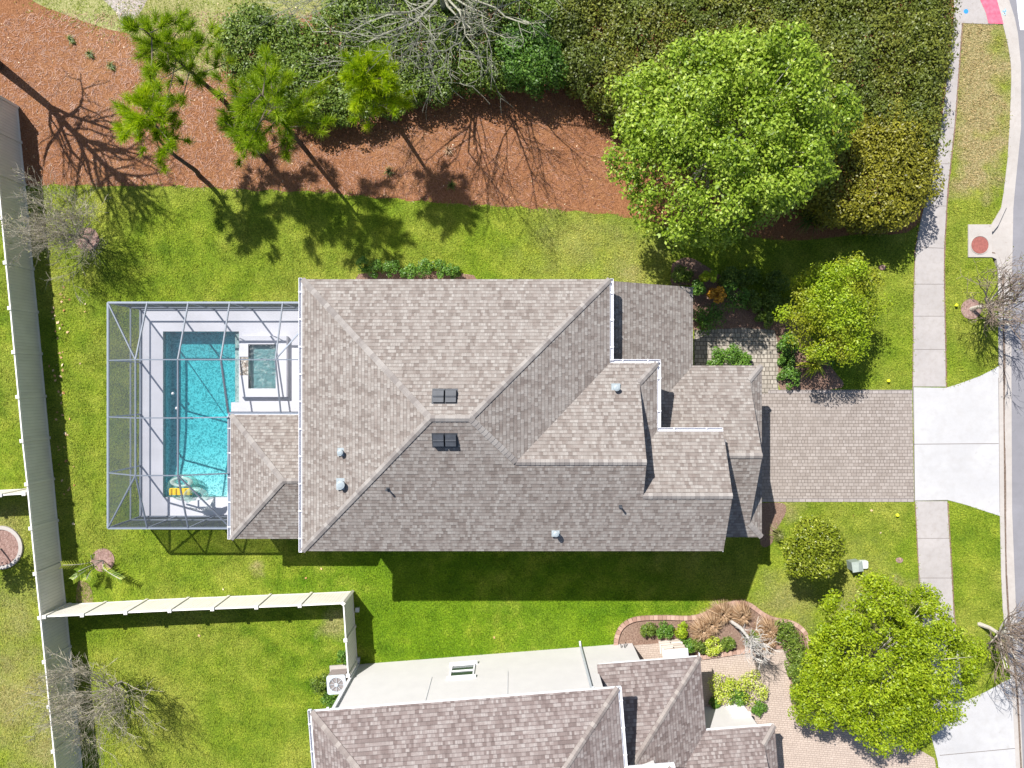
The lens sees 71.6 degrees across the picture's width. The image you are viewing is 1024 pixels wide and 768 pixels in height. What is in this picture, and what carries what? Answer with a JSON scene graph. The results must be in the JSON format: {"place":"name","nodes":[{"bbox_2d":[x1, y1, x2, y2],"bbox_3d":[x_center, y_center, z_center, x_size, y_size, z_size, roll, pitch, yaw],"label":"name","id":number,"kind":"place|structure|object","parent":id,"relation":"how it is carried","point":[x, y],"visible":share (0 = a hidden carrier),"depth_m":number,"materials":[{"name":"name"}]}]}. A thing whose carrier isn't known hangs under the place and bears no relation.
{"place":"outdoors","nodes":[
{"label":"outdoors","id":0,"kind":"place"},
{"bbox_2d":[33,0,326,79],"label":"dry ground","id":1,"kind":"structure","parent":0,"point":[97,5],"depth_m":33.39,"materials":[{"name":"plant"}]},
{"bbox_2d":[105,0,146,24],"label":"sandy patch","id":2,"kind":"object","parent":1,"relation":"on","point":[122,7],"visible":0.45,"depth_m":33.39,"materials":[{"name":"beige sand"}]},
{"bbox_2d":[0,0,953,240],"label":"mulch bed","id":3,"kind":"object","parent":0,"point":[782,228],"visible":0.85,"depth_m":33.39,"materials":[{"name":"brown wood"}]},
{"bbox_2d":[109,75,200,177],"bbox_3d":[-14.742,-10.530,30.466,3.457,5.941,3.969,0,90,0],"label":"pine tree","id":4,"kind":"object","parent":3,"relation":"on","point":[134,122],"visible":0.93,"depth_m":28.51,"materials":[{"name":"green plant"}]},
{"bbox_2d":[116,1,239,139],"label":"pine tree","id":5,"kind":"object","parent":3,"relation":"on","point":[170,52],"visible":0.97,"depth_m":27.14,"materials":[{"name":"green plant"}]},
{"bbox_2d":[213,92,267,171],"bbox_3d":[-10.898,-10.474,30.550,2.466,5.722,2.731,-23,90,0],"label":"pine tree","id":6,"kind":"object","parent":3,"relation":"on","point":[224,121],"visible":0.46,"depth_m":28.94,"materials":[{"name":"green plant"}]},
{"bbox_2d":[205,42,338,167],"bbox_3d":[-9.400,-10.977,29.557,4.495,7.700,4.820,0,90,0],"label":"pine tree","id":7,"kind":"object","parent":3,"relation":"on","point":[270,95],"visible":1,"depth_m":27.28,"materials":[{"name":"green plant"}]},
{"bbox_2d":[210,0,410,132],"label":"hedge","id":8,"kind":"object","parent":3,"relation":"on","point":[241,29],"visible":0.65,"depth_m":31.86,"materials":[{"name":"green plant"}]},
{"bbox_2d":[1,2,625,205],"bbox_3d":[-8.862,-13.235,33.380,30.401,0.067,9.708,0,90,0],"label":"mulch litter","id":9,"kind":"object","parent":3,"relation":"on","point":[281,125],"visible":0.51,"depth_m":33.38,"materials":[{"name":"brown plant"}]},
{"bbox_2d":[336,39,416,132],"bbox_3d":[-5.367,-11.848,30.036,3.007,6.745,3.302,0,90,0],"label":"pine tree","id":10,"kind":"object","parent":3,"relation":"on","point":[380,76],"visible":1,"depth_m":27.52,"materials":[{"name":"green plant"}]},
{"bbox_2d":[251,0,570,113],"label":"bare tree","id":11,"kind":"object","parent":3,"relation":"on","point":[443,4],"visible":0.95,"depth_m":27.84,"materials":[{"name":"grey plant"}]},
{"bbox_2d":[352,0,568,110],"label":"hedge","id":12,"kind":"object","parent":3,"relation":"on","point":[485,82],"visible":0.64,"depth_m":31.72,"materials":[{"name":"green plant"}]},
{"bbox_2d":[492,17,569,101],"bbox_3d":[0.770,-14.706,32.200,3.318,2.417,3.555,-24,90,0],"label":"shrub","id":13,"kind":"object","parent":3,"relation":"on","point":[545,49],"visible":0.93,"depth_m":31.52,"materials":[{"name":"green plant"}]},
{"bbox_2d":[550,0,846,204],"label":"hedge","id":14,"kind":"object","parent":3,"relation":"on","point":[648,11],"visible":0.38,"depth_m":31.26,"materials":[{"name":"green plant"}]},
{"bbox_2d":[601,14,865,252],"bbox_3d":[8.957,-9.975,29.378,10.850,8.210,8.416,-20,90,0],"label":"sweetgum tree","id":15,"kind":"object","parent":3,"relation":"on","point":[722,84],"visible":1,"depth_m":26.91,"materials":[{"name":"green plant"}]},
{"bbox_2d":[790,207,821,236],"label":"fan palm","id":16,"kind":"object","parent":3,"relation":"on","point":[807,222],"visible":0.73,"depth_m":32.92,"materials":[{"name":"green plant"}]},
{"bbox_2d":[795,91,946,236],"bbox_3d":[15.855,-9.829,31.802,6.451,3.240,6.226,0,90,0],"label":"hedge","id":17,"kind":"object","parent":3,"relation":"on","point":[919,166],"visible":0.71,"depth_m":30.79,"materials":[{"name":"green plant"}]},
{"bbox_2d":[818,0,962,167],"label":"hedge","id":18,"kind":"object","parent":3,"relation":"on","point":[932,29],"visible":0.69,"depth_m":30.75,"materials":[{"name":"green plant"}]},
{"bbox_2d":[0,0,1011,767],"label":"lawn","id":19,"kind":"structure","parent":0,"point":[598,633],"depth_m":33.40,"materials":[{"name":"green plant"}]},
{"bbox_2d":[0,530,17,564],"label":"tree ring","id":20,"kind":"object","parent":19,"relation":"on","point":[9,547],"visible":1,"depth_m":33.37,"materials":[{"name":"brown soil"}]},
{"bbox_2d":[0,526,23,568],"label":"concrete ring","id":21,"kind":"object","parent":19,"relation":"on","point":[19,541],"visible":1,"depth_m":33.30,"materials":[{"name":"grey concrete"}]},
{"bbox_2d":[0,95,82,767],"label":"vinyl fence","id":22,"kind":"object","parent":19,"relation":"on","point":[27,352],"visible":0.86,"depth_m":32.41,"materials":[{"name":"white plastic"}]},
{"bbox_2d":[0,162,108,301],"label":"bare tree","id":23,"kind":"object","parent":19,"relation":"on","point":[63,225],"visible":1,"depth_m":31.02,"materials":[{"name":"grey plant"}]},
{"bbox_2d":[3,648,164,767],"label":"bare tree","id":24,"kind":"object","parent":19,"relation":"on","point":[107,700],"visible":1,"depth_m":30.92,"materials":[{"name":"grey plant"}]},
{"bbox_2d":[76,580,92,602],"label":"bare soil","id":25,"kind":"structure","parent":19,"relation":"on","point":[80,585],"depth_m":33.39,"materials":[{"name":"brown soil"}]},
{"bbox_2d":[76,228,98,250],"bbox_3d":[-19.968,-6.806,33.384,1.100,0.028,1.100,0,90,0],"label":"tree ring","id":26,"kind":"object","parent":19,"relation":"on","point":[95,237],"visible":0.62,"depth_m":33.37,"materials":[{"name":"brown soil"}]},
{"bbox_2d":[91,548,114,571],"bbox_3d":[-19.245,8.282,33.384,1.100,0.028,1.100,0,90,0],"label":"tree ring","id":27,"kind":"object","parent":19,"relation":"on","point":[107,556],"visible":0.74,"depth_m":33.37,"materials":[{"name":"brown soil"}]},
{"bbox_2d":[59,553,124,583],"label":"palm","id":28,"kind":"object","parent":27,"relation":"on","point":[80,571],"visible":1,"depth_m":32.45,"materials":[{"name":"green plant"}]},
{"bbox_2d":[42,590,356,677],"bbox_3d":[-14.034,11.341,32.425,13.661,1.950,3.390,0,90,0],"label":"vinyl fence","id":29,"kind":"object","parent":19,"relation":"on","point":[345,599],"visible":1,"depth_m":32.33,"materials":[{"name":"white plastic"}]},
{"bbox_2d":[142,310,298,515],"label":"pool deck","id":30,"kind":"structure","parent":19,"relation":"on","point":[157,323],"depth_m":33.35,"materials":[{"name":"white concrete"}]},
{"bbox_2d":[186,487,213,510],"bbox_3d":[-14.499,5.332,32.866,1.627,0.653,1.060,0,90,0],"label":"inflatable lounger","id":31,"kind":"object","parent":30,"relation":"on","point":[199,504],"visible":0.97,"depth_m":32.54,"materials":[{"name":"white plastic"}]},
{"bbox_2d":[163,331,238,496],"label":"swimming pool","id":32,"kind":"structure","parent":30,"relation":"in","point":[202,445],"depth_m":34.21,"materials":[{"name":"liquid"}]},
{"bbox_2d":[167,474,199,499],"bbox_3d":[-15.447,4.850,33.288,1.533,0.504,1.241,0,90,0],"label":"pool float","id":33,"kind":"object","parent":32,"relation":"on","point":[176,491],"visible":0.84,"depth_m":33.13,"materials":[{"name":"yellow plastic"}]},
{"bbox_2d":[107,302,298,528],"bbox_3d":[-12.777,1.355,31.500,9.415,3.700,9.820,0,90,0],"label":"screen enclosure","id":34,"kind":"object","parent":30,"relation":"on","point":[144,521],"visible":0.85,"depth_m":30.62,"materials":[{"name":"grey metal"}]},
{"bbox_2d":[239,336,288,396],"bbox_3d":[-11.595,-0.820,33.570,2.190,1.060,2.840,0,90,0],"label":"spa","id":35,"kind":"object","parent":30,"relation":"in","point":[245,344],"visible":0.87,"depth_m":33.04,"materials":[{"name":"paint"}]},
{"bbox_2d":[309,673,327,695],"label":"shrub","id":36,"kind":"object","parent":19,"relation":"on","point":[321,685],"visible":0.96,"depth_m":32.83,"materials":[{"name":"green plant"}]},
{"bbox_2d":[326,664,347,694],"bbox_3d":[-8.009,13.725,32.920,1.050,0.960,1.050,-4,90,0],"label":"air conditioner","id":37,"kind":"object","parent":19,"relation":"on","point":[336,678],"visible":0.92,"depth_m":32.54,"materials":[{"name":"metal"}]},
{"bbox_2d":[382,259,399,277],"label":"shrub","id":38,"kind":"object","parent":19,"relation":"on","point":[395,266],"visible":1,"depth_m":32.88,"materials":[{"name":"green plant"}]},
{"bbox_2d":[356,271,475,278],"bbox_3d":[-4.472,-4.608,33.394,5.813,0.001,1.385,0,90,0],"label":"wall bed","id":39,"kind":"object","parent":19,"relation":"on","point":[432,275],"visible":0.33,"depth_m":33.39,"materials":[{"name":"brown soil"}]},
{"bbox_2d":[367,259,386,278],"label":"shrub","id":40,"kind":"object","parent":39,"relation":"on","point":[375,264],"visible":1,"depth_m":32.78,"materials":[{"name":"green plant"}]},
{"bbox_2d":[398,263,417,278],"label":"shrub","id":41,"kind":"object","parent":39,"relation":"on","point":[406,271],"visible":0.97,"depth_m":32.90,"materials":[{"name":"green plant"}]},
{"bbox_2d":[430,259,448,278],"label":"shrub","id":42,"kind":"object","parent":39,"relation":"on","point":[441,268],"visible":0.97,"depth_m":32.84,"materials":[{"name":"green plant"}]},
{"bbox_2d":[414,258,433,277],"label":"shrub","id":43,"kind":"object","parent":19,"relation":"on","point":[429,269],"visible":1,"depth_m":32.77,"materials":[{"name":"green plant"}]},
{"bbox_2d":[48,284,900,638],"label":"fallen leaves","id":44,"kind":"object","parent":19,"relation":"on","point":[66,434],"visible":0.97,"depth_m":33.37,"materials":[{"name":"brown plant"}]},
{"bbox_2d":[227,277,762,552],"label":"house","id":45,"kind":"structure","parent":19,"relation":"on","point":[519,415],"depth_m":27.04,"materials":[{"name":"grey"}]},
{"bbox_2d":[307,639,777,767],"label":"house","id":46,"kind":"structure","parent":19,"relation":"on","point":[628,705],"depth_m":29.13,"materials":[{"name":"grey"}]},
{"bbox_2d":[447,660,476,679],"bbox_3d":[-2.209,12.736,31.617,1.260,1.595,0.145,-4,90,0],"label":"window","id":47,"kind":"structure","parent":46,"relation":"in","point":[463,669],"depth_m":31.61,"materials":[{"name":"white glass"}]},
{"bbox_2d":[618,605,818,705],"bbox_3d":[10.109,12.281,33.392,10.216,0.001,4.274,15,90,0],"label":"neighbour bed","id":48,"kind":"object","parent":19,"relation":"on","point":[630,633],"visible":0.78,"depth_m":33.39,"materials":[{"name":"brown soil"}]},
{"bbox_2d":[640,622,656,637],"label":"shrub","id":49,"kind":"object","parent":48,"relation":"on","point":[645,631],"visible":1,"depth_m":32.94,"materials":[{"name":"green plant"}]},
{"bbox_2d":[656,621,674,638],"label":"shrub","id":50,"kind":"object","parent":48,"relation":"on","point":[666,632],"visible":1,"depth_m":32.96,"materials":[{"name":"green plant"}]},
{"bbox_2d":[687,613,713,641],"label":"dry grass clump","id":51,"kind":"object","parent":48,"relation":"on","point":[697,632],"visible":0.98,"depth_m":32.97,"materials":[{"name":"brown plant"}]},
{"bbox_2d":[694,608,723,635],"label":"dry grass clump","id":52,"kind":"object","parent":48,"relation":"on","point":[709,619],"visible":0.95,"depth_m":32.93,"materials":[{"name":"brown plant"}]},
{"bbox_2d":[614,600,810,651],"bbox_3d":[9.685,11.543,33.350,9.530,0.130,3.050,9,90,0],"label":"brick edging","id":53,"kind":"object","parent":48,"relation":"on","point":[621,627],"visible":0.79,"depth_m":33.28,"materials":[{"name":"brick"}]},
{"bbox_2d":[703,636,723,656],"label":"shrub","id":54,"kind":"object","parent":48,"relation":"on","point":[715,650],"visible":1,"depth_m":33.02,"materials":[{"name":"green plant"}]},
{"bbox_2d":[706,598,734,627],"bbox_3d":[9.792,10.691,33.061,1.471,0.638,1.467,0,90,0],"label":"dry grass clump","id":55,"kind":"object","parent":48,"relation":"on","point":[722,612],"visible":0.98,"depth_m":32.98,"materials":[{"name":"brown plant"}]},
{"bbox_2d":[728,599,754,626],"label":"dry grass clump","id":56,"kind":"object","parent":48,"relation":"on","point":[740,613],"visible":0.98,"depth_m":32.97,"materials":[{"name":"brown plant"}]},
{"bbox_2d":[700,644,787,659],"bbox_3d":[10.834,12.562,33.350,4.231,0.130,0.251,-7,90,0],"label":"brick edging","id":57,"kind":"object","parent":48,"relation":"on","point":[728,653],"visible":0.59,"depth_m":33.28,"materials":[{"name":"brick"}]},
{"bbox_2d":[728,619,778,666],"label":"bare tree","id":58,"kind":"object","parent":48,"relation":"on","point":[751,640],"visible":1,"depth_m":30.07,"materials":[{"name":"white plant"}]},
{"bbox_2d":[753,614,779,639],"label":"dry grass clump","id":59,"kind":"object","parent":48,"relation":"on","point":[769,626],"visible":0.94,"depth_m":32.96,"materials":[{"name":"brown plant"}]},
{"bbox_2d":[772,619,809,707],"bbox_3d":[13.231,12.940,32.995,1.553,0.838,4.316,-16,90,0],"label":"hedge","id":60,"kind":"object","parent":48,"relation":"on","point":[797,657],"visible":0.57,"depth_m":32.86,"materials":[{"name":"green plant"}]},
{"bbox_2d":[716,266,743,287],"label":"shrub","id":61,"kind":"object","parent":19,"relation":"on","point":[733,273],"visible":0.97,"depth_m":32.75,"materials":[{"name":"green plant"}]},
{"bbox_2d":[735,264,762,288],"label":"shrub","id":62,"kind":"object","parent":19,"relation":"on","point":[754,274],"visible":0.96,"depth_m":32.94,"materials":[{"name":"green plant"}]},
{"bbox_2d":[760,502,785,546],"bbox_3d":[12.280,6.630,33.394,1.262,0.001,2.115,0,90,0],"label":"mulch bed","id":63,"kind":"object","parent":19,"relation":"on","point":[773,513],"visible":0.73,"depth_m":33.39,"materials":[{"name":"brown soil"}]},
{"bbox_2d":[762,288,783,312],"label":"shrub","id":64,"kind":"object","parent":19,"relation":"on","point":[772,299],"visible":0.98,"depth_m":32.84,"materials":[{"name":"green plant"}]},
{"bbox_2d":[762,269,789,293],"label":"shrub","id":65,"kind":"object","parent":19,"relation":"on","point":[776,283],"visible":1,"depth_m":32.86,"materials":[{"name":"green plant"}]},
{"bbox_2d":[778,513,848,580],"bbox_3d":[12.897,7.143,31.291,2.898,4.345,2.979,42,90,0],"label":"ball tree","id":66,"kind":"object","parent":19,"relation":"on","point":[812,536],"visible":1,"depth_m":29.87,"materials":[{"name":"green plant"}]},
{"bbox_2d":[772,250,896,367],"bbox_3d":[13.995,-3.260,31.301,4.651,4.344,5.221,33,90,0],"label":"lime tree","id":67,"kind":"object","parent":19,"relation":"on","point":[857,303],"visible":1,"depth_m":30.25,"materials":[{"name":"green plant"}]},
{"bbox_2d":[846,559,863,572],"bbox_3d":[15.968,8.447,33.040,0.500,0.720,0.480,-8,90,0],"label":"utility box","id":68,"kind":"object","parent":19,"relation":"on","point":[854,565],"visible":1,"depth_m":32.78,"materials":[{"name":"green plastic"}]},
{"bbox_2d":[787,568,990,759],"bbox_3d":[15.656,11.631,30.518,8.039,5.918,7.693,0,90,0],"label":"oak tree","id":69,"kind":"object","parent":19,"relation":"on","point":[899,721],"visible":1,"depth_m":28.96,"materials":[{"name":"green plant"}]},
{"bbox_2d":[961,299,980,318],"bbox_3d":[21.594,-3.524,33.384,0.960,0.028,0.960,0,90,0],"label":"mulch ring","id":70,"kind":"object","parent":19,"relation":"on","point":[965,307],"visible":0.82,"depth_m":33.37,"materials":[{"name":"pink soil"}]},
{"bbox_2d":[968,205,1006,274],"bbox_3d":[22.362,-6.761,33.514,1.837,0.372,3.283,0,90,0],"label":"storm drain","id":71,"kind":"object","parent":19,"relation":"on","point":[979,240],"visible":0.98,"depth_m":33.35,"materials":[{"name":"concrete"}]},
{"bbox_2d":[957,246,1023,356],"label":"street tree","id":72,"kind":"object","parent":19,"relation":"on","point":[989,306],"visible":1,"depth_m":31.08,"materials":[{"name":"grey plant"}]},
{"bbox_2d":[977,596,1023,702],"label":"street tree","id":73,"kind":"object","parent":19,"relation":"on","point":[1001,634],"visible":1,"depth_m":31.10,"materials":[{"name":"grey plant"}]},
{"bbox_2d":[694,328,777,392],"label":"front walk","id":74,"kind":"structure","parent":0,"point":[759,345],"depth_m":33.39,"materials":[{"name":"beige brick"}]},
{"bbox_2d":[706,346,728,365],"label":"shrub","id":75,"kind":"object","parent":74,"relation":"on","point":[717,359],"visible":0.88,"depth_m":32.91,"materials":[{"name":"green plant"}]},
{"bbox_2d":[721,343,743,365],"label":"shrub","id":76,"kind":"object","parent":74,"relation":"on","point":[734,352],"visible":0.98,"depth_m":32.89,"materials":[{"name":"green plant"}]},
{"bbox_2d":[671,257,843,389],"bbox_3d":[11.369,-2.500,33.392,9.902,0.001,3.156,34,90,0],"label":"entry bed","id":77,"kind":"object","parent":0,"point":[743,318],"visible":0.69,"depth_m":33.39,"materials":[{"name":"brown soil"}]},
{"bbox_2d":[670,264,694,283],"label":"shrub","id":78,"kind":"object","parent":77,"relation":"on","point":[679,277],"visible":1,"depth_m":32.85,"materials":[{"name":"green plant"}]},
{"bbox_2d":[699,270,717,282],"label":"shrub","id":79,"kind":"object","parent":77,"relation":"on","point":[704,276],"visible":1,"depth_m":32.34,"materials":[{"name":"green plant"}]},
{"bbox_2d":[693,303,726,335],"bbox_3d":[9.215,-3.032,32.910,1.707,1.003,1.429,-18,90,0],"label":"shrub","id":80,"kind":"object","parent":77,"relation":"on","point":[703,315],"visible":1,"depth_m":32.76,"materials":[{"name":"green plant"}]},
{"bbox_2d":[706,286,726,303],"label":"shrub","id":81,"kind":"object","parent":77,"relation":"on","point":[719,291],"visible":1,"depth_m":32.59,"materials":[{"name":"orange plant"}]},
{"bbox_2d":[721,281,749,312],"bbox_3d":[10.303,-4.128,32.853,1.321,1.116,1.636,-15,90,0],"label":"shrub","id":82,"kind":"object","parent":77,"relation":"on","point":[742,297],"visible":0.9,"depth_m":32.73,"materials":[{"name":"green plant"}]},
{"bbox_2d":[742,289,765,313],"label":"shrub","id":83,"kind":"object","parent":77,"relation":"on","point":[756,303],"visible":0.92,"depth_m":32.90,"materials":[{"name":"green plant"}]},
{"bbox_2d":[754,310,773,328],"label":"shrub","id":84,"kind":"object","parent":77,"relation":"on","point":[767,318],"visible":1,"depth_m":32.84,"materials":[{"name":"green plant"}]},
{"bbox_2d":[777,353,795,368],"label":"shrub","id":85,"kind":"object","parent":77,"relation":"on","point":[782,360],"visible":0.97,"depth_m":33.09,"materials":[{"name":"green plant"}]},
{"bbox_2d":[776,332,798,355],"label":"shrub","id":86,"kind":"object","parent":77,"relation":"on","point":[783,344],"visible":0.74,"depth_m":32.92,"materials":[{"name":"green plant"}]},
{"bbox_2d":[776,365,800,389],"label":"shrub","id":87,"kind":"object","parent":77,"relation":"on","point":[793,373],"visible":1,"depth_m":32.96,"materials":[{"name":"green plant"}]},
{"bbox_2d":[794,346,830,378],"bbox_3d":[14.094,-0.915,33.116,1.656,0.528,1.646,20,90,0],"label":"bromeliad","id":88,"kind":"object","parent":77,"relation":"on","point":[815,367],"visible":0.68,"depth_m":33.08,"materials":[{"name":"green plant"}]},
{"bbox_2d":[701,649,935,767],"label":"neighbour driveway","id":89,"kind":"structure","parent":0,"point":[797,746],"depth_m":33.39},
{"bbox_2d":[707,672,739,705],"bbox_3d":[9.859,14.168,32.976,1.504,0.874,1.600,0,90,0],"label":"shrub","id":90,"kind":"object","parent":89,"relation":"on","point":[723,693],"visible":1,"depth_m":32.92,"materials":[{"name":"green plant"}]},
{"bbox_2d":[726,688,749,707],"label":"shrub","id":91,"kind":"object","parent":89,"relation":"on","point":[740,702],"visible":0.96,"depth_m":33.01,"materials":[{"name":"green plant"}]},
{"bbox_2d":[734,669,769,705],"bbox_3d":[11.062,14.178,32.972,1.647,0.891,1.585,-27,90,0],"label":"shrub","id":92,"kind":"object","parent":89,"relation":"on","point":[761,691],"visible":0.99,"depth_m":32.96,"materials":[{"name":"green plant"}]},
{"bbox_2d":[751,699,767,717],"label":"shrub","id":93,"kind":"object","parent":89,"relation":"on","point":[760,709],"visible":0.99,"depth_m":33.09,"materials":[{"name":"green plant"}]},
{"bbox_2d":[762,393,913,497],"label":"driveway","id":94,"kind":"structure","parent":0,"point":[837,445],"depth_m":33.38,"materials":[{"name":"beige brick"}]},
{"bbox_2d":[762,390,913,501],"bbox_3d":[15.330,2.906,33.380,7.168,0.001,5.270,0,90,0],"label":"driveway border","id":95,"kind":"object","parent":94,"relation":"on","point":[838,499],"visible":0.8,"depth_m":33.38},
{"bbox_2d":[912,0,963,712],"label":"sidewalk","id":96,"kind":"structure","parent":0,"point":[929,367],"depth_m":33.39,"materials":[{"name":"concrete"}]},
{"bbox_2d":[913,57,999,617],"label":"pavement joints","id":97,"kind":"object","parent":96,"relation":"on","point":[962,443],"visible":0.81,"depth_m":33.38,"materials":[{"name":"grey concrete"}]},
{"bbox_2d":[913,366,999,515],"bbox_3d":[20.901,2.680,33.384,4.096,0.001,7.047,0,90,0],"label":"driveway apron","id":98,"kind":"object","parent":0,"point":[947,423],"visible":1,"depth_m":33.38,"materials":[{"name":"concrete"}]},
{"bbox_2d":[931,679,1015,767],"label":"neighbour apron","id":99,"kind":"object","parent":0,"point":[987,726],"visible":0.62,"depth_m":33.38,"materials":[{"name":"concrete"}]},
{"bbox_2d":[961,0,987,23],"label":"corner ramp","id":100,"kind":"structure","parent":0,"point":[976,14],"depth_m":33.38,"materials":[{"name":"concrete"}]},
{"bbox_2d":[980,0,1003,23],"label":"tactile strip","id":101,"kind":"object","parent":100,"relation":"on","point":[992,11],"visible":1,"depth_m":33.37,"materials":[{"name":"concrete"}]},
{"bbox_2d":[997,0,1022,767],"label":"curb","id":102,"kind":"structure","parent":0,"point":[1010,27],"depth_m":33.51,"materials":[{"name":"concrete"}]},
{"bbox_2d":[1009,0,1023,767],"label":"road","id":103,"kind":"structure","parent":0,"point":[1017,372],"depth_m":33.52,"materials":[{"name":"grey asphalt"}]},
{"bbox_2d":[992,206,1012,275],"bbox_3d":[23.115,-6.761,33.512,1.114,0.001,3.283,0,90,0],"label":"drain apron","id":104,"kind":"object","parent":103,"relation":"on","point":[1002,240],"visible":0.89,"depth_m":33.51,"materials":[{"name":"concrete"}]},
{"bbox_2d":[1002,272,1021,767],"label":"gutter dirt","id":105,"kind":"structure","parent":103,"relation":"on","point":[1004,361],"depth_m":33.51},
{"bbox_2d":[1017,0,1023,29],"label":"crosswalk stripe","id":106,"kind":"object","parent":103,"relation":"on","point":[1020,6],"visible":1,"depth_m":33.52,"materials":[{"name":"white paint"}]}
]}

